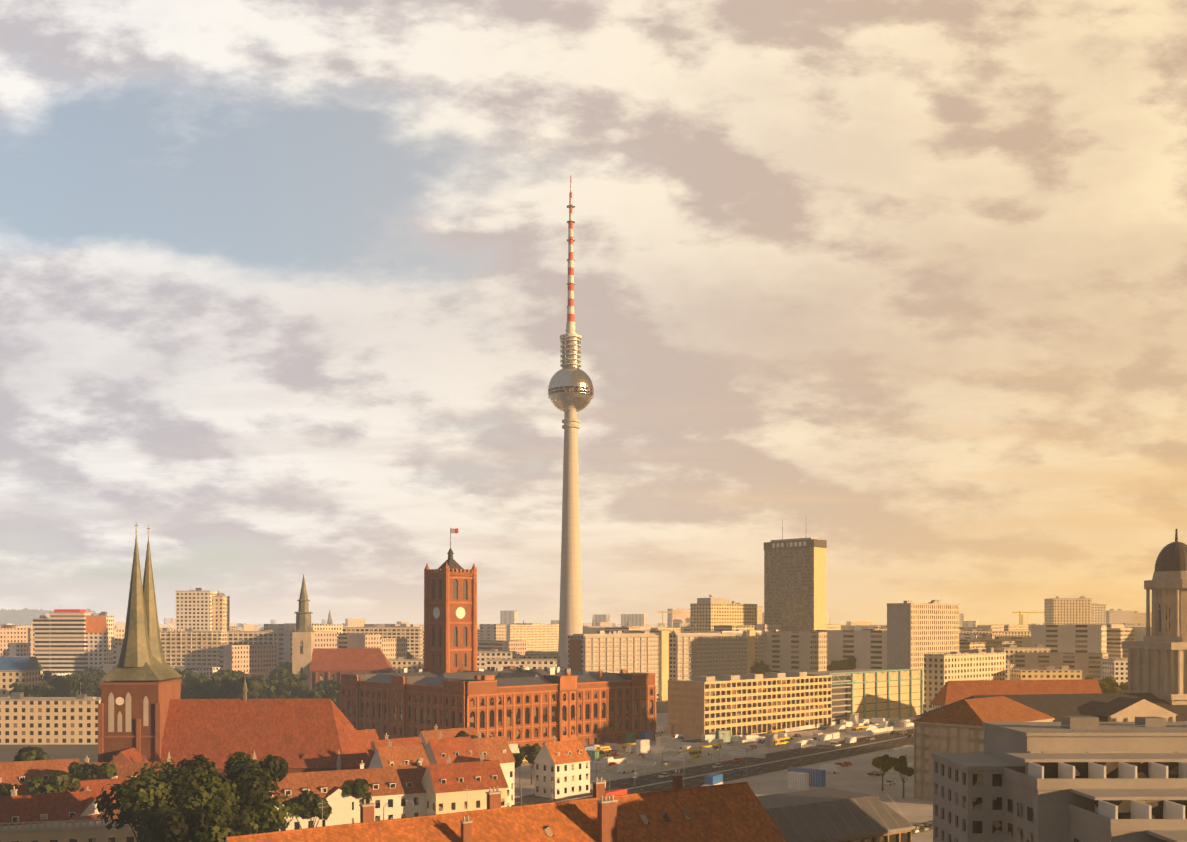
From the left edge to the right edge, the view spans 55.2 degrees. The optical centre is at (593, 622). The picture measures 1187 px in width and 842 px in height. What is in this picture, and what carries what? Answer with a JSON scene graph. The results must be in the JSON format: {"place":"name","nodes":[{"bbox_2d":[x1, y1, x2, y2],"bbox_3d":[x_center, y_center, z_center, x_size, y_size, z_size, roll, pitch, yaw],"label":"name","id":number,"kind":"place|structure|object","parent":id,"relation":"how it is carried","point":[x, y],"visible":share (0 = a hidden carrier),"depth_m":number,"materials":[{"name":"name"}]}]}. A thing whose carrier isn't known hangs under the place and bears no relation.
{"place":"outdoors","nodes":[
{"label":"outdoors","id":0,"kind":"place"},
{"bbox_2d":[0,683,100,744],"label":"cream building","id":1,"kind":"structure","parent":0,"point":[44,720],"depth_m":476.63,"materials":[{"name":"beige paint"}]},
{"bbox_2d":[0,624,1042,762],"bbox_3d":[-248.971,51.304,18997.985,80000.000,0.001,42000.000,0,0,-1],"label":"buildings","id":2,"kind":"structure","parent":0,"point":[59,751],"depth_m":457.85,"materials":[{"name":"beige concrete"}]},
{"bbox_2d":[0,656,40,696],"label":"blue roof building","id":3,"kind":"structure","parent":2,"relation":"on","point":[23,669],"depth_m":597.86,"materials":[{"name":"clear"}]},
{"bbox_2d":[32,615,49,672],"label":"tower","id":4,"kind":"structure","parent":2,"relation":"on","point":[41,625],"depth_m":794.57,"materials":[{"name":"grey concrete"}]},
{"bbox_2d":[50,609,92,672],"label":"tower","id":5,"kind":"structure","parent":2,"relation":"on","point":[67,642],"depth_m":794.81,"materials":[{"name":"red paint"}]},
{"bbox_2d":[85,612,114,681],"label":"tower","id":6,"kind":"structure","parent":2,"relation":"on","point":[99,630],"depth_m":797.04,"materials":[{"name":"grey concrete"}]},
{"bbox_2d":[159,628,227,666],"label":"cream slab","id":7,"kind":"structure","parent":2,"relation":"on","point":[188,647],"depth_m":795.82,"materials":[{"name":"paint"}]},
{"bbox_2d":[176,587,218,630],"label":"white tower","id":8,"kind":"structure","parent":2,"relation":"on","point":[193,610],"depth_m":895.52,"materials":[{"name":"grey concrete"}]},
{"bbox_2d":[212,593,229,630],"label":"white tower","id":9,"kind":"structure","parent":2,"relation":"on","point":[221,612],"depth_m":900.78,"materials":[{"name":"grey concrete"}]},
{"bbox_2d":[227,630,276,644],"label":"cream slab","id":10,"kind":"structure","parent":2,"relation":"on","point":[239,637],"depth_m":816.41,"materials":[{"name":"grey concrete"}]},
{"bbox_2d":[292,574,393,691],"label":"church","id":11,"kind":"structure","parent":2,"relation":"on","point":[313,663],"depth_m":728.92,"materials":[{"name":"white paint"}]},
{"bbox_2d":[324,624,422,658],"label":"slab building","id":12,"kind":"structure","parent":2,"relation":"on","point":[412,634],"depth_m":902.69,"materials":[{"name":"grey concrete"}]},
{"bbox_2d":[388,657,423,672],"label":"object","id":13,"kind":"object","parent":2,"relation":"on","point":[399,664],"visible":0.33,"depth_m":758.03,"materials":[{"name":"grey concrete"}]},
{"bbox_2d":[422,631,423,658],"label":"slab building","id":14,"kind":"structure","parent":2,"relation":"on","point":[422,644],"depth_m":927.84,"materials":[{"name":"grey concrete"}]},
{"bbox_2d":[477,649,512,669],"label":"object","id":15,"kind":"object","parent":2,"relation":"on","point":[482,656],"visible":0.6,"depth_m":698.82,"materials":[{"name":"grey concrete"}]},
{"bbox_2d":[0,608,996,674],"bbox_3d":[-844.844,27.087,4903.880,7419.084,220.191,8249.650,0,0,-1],"label":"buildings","id":16,"kind":"structure","parent":2,"relation":"on","point":[25,616],"depth_m":3627.06,"materials":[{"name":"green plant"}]},
{"bbox_2d":[486,656,556,669],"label":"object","id":17,"kind":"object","parent":2,"relation":"on","point":[517,662],"visible":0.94,"depth_m":639.18,"materials":[{"name":"grey concrete"}]},
{"bbox_2d":[28,613,1015,695],"bbox_3d":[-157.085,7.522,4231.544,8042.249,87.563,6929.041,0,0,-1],"label":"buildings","id":18,"kind":"structure","parent":2,"relation":"on","point":[325,639],"depth_m":804.42,"materials":[{"name":"beige concrete"}]},
{"bbox_2d":[513,653,559,666],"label":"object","id":19,"kind":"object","parent":2,"relation":"on","point":[528,656],"visible":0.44,"depth_m":719.30,"materials":[{"name":"grey concrete"}]},
{"bbox_2d":[0,609,1107,680],"bbox_3d":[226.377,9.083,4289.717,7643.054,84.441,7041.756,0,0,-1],"label":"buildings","id":20,"kind":"structure","parent":2,"relation":"on","point":[257,658],"depth_m":796.69,"materials":[{"name":"beige concrete"}]},
{"bbox_2d":[10,667,1127,709],"bbox_3d":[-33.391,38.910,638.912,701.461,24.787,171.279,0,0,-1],"label":"trees","id":21,"kind":"object","parent":2,"relation":"on","point":[280,683],"visible":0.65,"depth_m":614.37,"materials":[{"name":"green plant"}]},
{"bbox_2d":[8,611,1133,678],"bbox_3d":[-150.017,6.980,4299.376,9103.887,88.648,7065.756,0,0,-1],"label":"city","id":22,"kind":"object","parent":2,"relation":"on","point":[506,618],"depth_m":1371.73},
{"bbox_2d":[548,176,593,669],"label":"television tower","id":23,"kind":"structure","parent":2,"relation":"on","point":[570,391],"depth_m":799.90,"materials":[{"name":"concrete"}]},
{"bbox_2d":[114,606,1030,646],"bbox_3d":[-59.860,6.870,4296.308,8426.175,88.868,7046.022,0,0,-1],"label":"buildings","id":24,"kind":"structure","parent":2,"relation":"on","point":[1025,641],"depth_m":2063.84,"materials":[{"name":"beige concrete"}]},
{"bbox_2d":[0,613,1150,681],"bbox_3d":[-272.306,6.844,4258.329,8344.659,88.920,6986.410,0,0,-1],"label":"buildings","id":25,"kind":"structure","parent":2,"relation":"on","point":[867,649],"depth_m":805.76,"materials":[{"name":"beige concrete"}]},
{"bbox_2d":[567,631,668,701],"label":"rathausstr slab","id":26,"kind":"structure","parent":2,"relation":"on","point":[618,651],"depth_m":716.07,"materials":[{"name":"yellow paint"}]},
{"bbox_2d":[569,639,581,670],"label":"slab","id":27,"kind":"object","parent":26,"relation":"attached to","point":[575,654],"visible":0.43,"depth_m":694.66,"materials":[{"name":"concrete"}]},
{"bbox_2d":[114,615,1123,669],"bbox_3d":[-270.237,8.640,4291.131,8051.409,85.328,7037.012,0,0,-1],"label":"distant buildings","id":28,"kind":"structure","parent":2,"relation":"on","point":[536,636],"depth_m":1359.44,"materials":[{"name":"beige concrete"}]},
{"bbox_2d":[244,620,1030,679],"bbox_3d":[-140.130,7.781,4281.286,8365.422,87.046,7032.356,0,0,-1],"label":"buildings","id":29,"kind":"structure","parent":2,"relation":"on","point":[798,651],"depth_m":801.58,"materials":[{"name":"beige concrete"}]},
{"bbox_2d":[327,610,1043,625],"bbox_3d":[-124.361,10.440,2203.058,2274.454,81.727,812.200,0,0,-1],"label":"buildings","id":30,"kind":"structure","parent":2,"relation":"on","point":[329,621],"depth_m":2300.47,"materials":[{"name":"concrete"}]},
{"bbox_2d":[669,630,755,680],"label":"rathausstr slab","id":31,"kind":"structure","parent":2,"relation":"on","point":[691,655],"depth_m":769.95,"materials":[{"name":"yellow paint"}]},
{"bbox_2d":[690,595,756,632],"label":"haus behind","id":32,"kind":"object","parent":2,"relation":"on","point":[707,615],"visible":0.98,"depth_m":1014.50,"materials":[{"name":"grey paint"}]},
{"bbox_2d":[756,629,778,663],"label":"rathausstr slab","id":33,"kind":"structure","parent":2,"relation":"on","point":[761,643],"depth_m":808.01,"materials":[{"name":"yellow paint"}]},
{"bbox_2d":[764,517,826,631],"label":"high-rise hotel","id":34,"kind":"structure","parent":2,"relation":"on","point":[795,584],"depth_m":1022.02,"materials":[{"name":"yellow paint"}]},
{"bbox_2d":[924,648,1005,712],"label":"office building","id":35,"kind":"structure","parent":2,"relation":"on","point":[941,670],"depth_m":633.91,"materials":[{"name":"grey concrete"}]},
{"bbox_2d":[959,629,1030,635],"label":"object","id":36,"kind":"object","parent":2,"relation":"on","point":[1017,633],"visible":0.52,"depth_m":1205.58,"materials":[{"name":"grey concrete"}]},
{"bbox_2d":[1006,659,1009,679],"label":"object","id":37,"kind":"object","parent":2,"relation":"on","point":[1007,669],"visible":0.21,"depth_m":763.38,"materials":[{"name":"grey concrete"}]},
{"bbox_2d":[996,644,1050,663],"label":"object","id":38,"kind":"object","parent":2,"relation":"on","point":[1011,650],"visible":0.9,"depth_m":803.72,"materials":[{"name":"grey concrete"}]},
{"bbox_2d":[1010,666,1081,679],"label":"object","id":39,"kind":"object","parent":2,"relation":"on","point":[1053,673],"visible":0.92,"depth_m":653.25,"materials":[{"name":"grey concrete"}]},
{"bbox_2d":[1044,596,1091,624],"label":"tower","id":40,"kind":"structure","parent":2,"relation":"on","point":[1060,611],"depth_m":1256.84,"materials":[{"name":"grey concrete"}]},
{"bbox_2d":[1092,604,1105,623],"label":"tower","id":41,"kind":"structure","parent":2,"relation":"on","point":[1098,613],"depth_m":1262.18,"materials":[{"name":"grey concrete"}]},
{"bbox_2d":[1102,658,1127,684],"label":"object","id":42,"kind":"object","parent":2,"relation":"on","point":[1116,669],"visible":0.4,"depth_m":704.06,"materials":[{"name":"grey concrete"}]},
{"bbox_2d":[1106,609,1131,623],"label":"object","id":43,"kind":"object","parent":2,"relation":"on","point":[1119,616],"visible":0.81,"depth_m":1509.08,"materials":[{"name":"grey concrete"}]},
{"bbox_2d":[1106,623,1151,627],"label":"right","id":44,"kind":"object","parent":2,"relation":"on","point":[1127,625],"visible":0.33,"depth_m":1006.10,"materials":[{"name":"grey concrete"}]},
{"bbox_2d":[1132,611,1151,624],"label":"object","id":45,"kind":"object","parent":2,"relation":"on","point":[1138,618],"visible":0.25,"depth_m":1610.05,"materials":[{"name":"grey concrete"}]},
{"bbox_2d":[0,0,1186,623],"label":"sky","id":46,"kind":"structure","parent":0,"point":[902,284],"materials":[{"name":"white"}]},
{"bbox_2d":[611,727,828,751],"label":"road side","id":47,"kind":"structure","parent":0,"point":[694,741],"depth_m":514.38,"materials":[{"name":"concrete"}]},
{"bbox_2d":[514,713,932,841],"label":"plaza ground","id":48,"kind":"structure","parent":0,"point":[854,777],"depth_m":375.23,"materials":[{"name":"grey concrete"}]},
{"bbox_2d":[0,819,139,841],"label":"roof","id":49,"kind":"structure","parent":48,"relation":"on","point":[96,830],"depth_m":206.28,"materials":[{"name":"brown tile"}]},
{"bbox_2d":[68,809,119,822],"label":"house","id":50,"kind":"structure","parent":48,"relation":"on","point":[88,817],"depth_m":212.65,"materials":[{"name":"paint"}]},
{"bbox_2d":[98,522,374,774],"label":"church","id":51,"kind":"structure","parent":48,"relation":"on","point":[146,713],"depth_m":302.67,"materials":[{"name":"brick"}]},
{"bbox_2d":[0,724,590,825],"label":"houses","id":52,"kind":"structure","parent":48,"relation":"on","point":[458,767],"depth_m":275.36,"materials":[{"name":"white paint"}]},
{"bbox_2d":[269,757,427,830],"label":"house","id":53,"kind":"structure","parent":48,"relation":"on","point":[392,790],"depth_m":262.11,"materials":[{"name":"white paint"}]},
{"bbox_2d":[0,731,913,841],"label":"trees","id":54,"kind":"object","parent":48,"relation":"on","point":[196,800],"visible":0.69,"depth_m":185.66,"materials":[{"name":"green plant"}]},
{"bbox_2d":[340,527,655,747],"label":"town hall","id":55,"kind":"structure","parent":48,"relation":"on","point":[449,685],"depth_m":463.81,"materials":[{"name":"red brick"}]},
{"bbox_2d":[225,767,786,841],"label":"tile roof building","id":56,"kind":"structure","parent":48,"relation":"on","point":[732,812],"depth_m":163.74,"materials":[{"name":"orange tile"}]},
{"bbox_2d":[522,725,867,760],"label":"yellow buses","id":57,"kind":"object","parent":48,"relation":"on","point":[695,752],"visible":0.31,"depth_m":447.62,"materials":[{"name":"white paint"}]},
{"bbox_2d":[508,713,908,795],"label":"site containers","id":58,"kind":"object","parent":48,"relation":"on","point":[803,779],"visible":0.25,"depth_m":428.80,"materials":[{"name":"white metal"}]},
{"bbox_2d":[511,728,913,806],"bbox_3d":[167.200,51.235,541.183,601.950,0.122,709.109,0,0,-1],"label":"road","id":59,"kind":"structure","parent":48,"relation":"on","point":[772,762],"depth_m":406.64,"materials":[{"name":"grey asphalt"}]},
{"bbox_2d":[406,710,891,804],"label":"street lamps","id":60,"kind":"object","parent":59,"relation":"on","point":[664,741],"visible":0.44,"depth_m":363.45,"materials":[{"name":"grey metal"}]},
{"bbox_2d":[608,722,932,833],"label":"parked cars","id":61,"kind":"object","parent":59,"relation":"on","point":[923,826],"visible":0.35,"depth_m":403.42,"materials":[{"name":"white paint"}]},
{"bbox_2d":[518,718,913,789],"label":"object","id":62,"kind":"object","parent":48,"relation":"on","point":[628,767],"visible":0.33,"depth_m":457.25,"materials":[{"name":"paint"}]},
{"bbox_2d":[668,671,831,738],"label":"office building","id":63,"kind":"structure","parent":48,"relation":"on","point":[749,703],"depth_m":518.42,"materials":[{"name":"beige concrete"}]},
{"bbox_2d":[591,716,913,774],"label":"site fences","id":64,"kind":"object","parent":48,"relation":"on","point":[664,753],"visible":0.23,"depth_m":440.27,"materials":[{"name":"white paint"}]},
{"bbox_2d":[807,668,922,723],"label":"building","id":65,"kind":"structure","parent":48,"relation":"on","point":[870,693],"depth_m":594.63,"materials":[{"name":"paint"}]},
{"bbox_2d":[930,679,1101,709],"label":"roof","id":66,"kind":"structure","parent":48,"relation":"on","point":[950,692],"depth_m":573.43,"materials":[{"name":"tile"}]},
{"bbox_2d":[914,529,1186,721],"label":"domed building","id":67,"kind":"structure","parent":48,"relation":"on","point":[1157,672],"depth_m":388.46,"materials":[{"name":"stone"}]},
{"bbox_2d":[931,716,1186,841],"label":"office building","id":68,"kind":"structure","parent":48,"relation":"on","point":[1079,779],"depth_m":148.68,"materials":[{"name":"grey concrete"}]},
{"bbox_2d":[756,788,914,841],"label":"zinc roof building","id":69,"kind":"structure","parent":0,"point":[827,815],"depth_m":194.31,"materials":[{"name":"grey metal"}]},
{"bbox_2d":[887,600,959,703],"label":"building","id":70,"kind":"structure","parent":0,"point":[916,632],"depth_m":712.18,"materials":[{"name":"grey paint"}]},
{"bbox_2d":[912,696,1054,800],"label":"building","id":71,"kind":"structure","parent":0,"point":[958,727],"depth_m":326.69,"materials":[{"name":"orange tile"}]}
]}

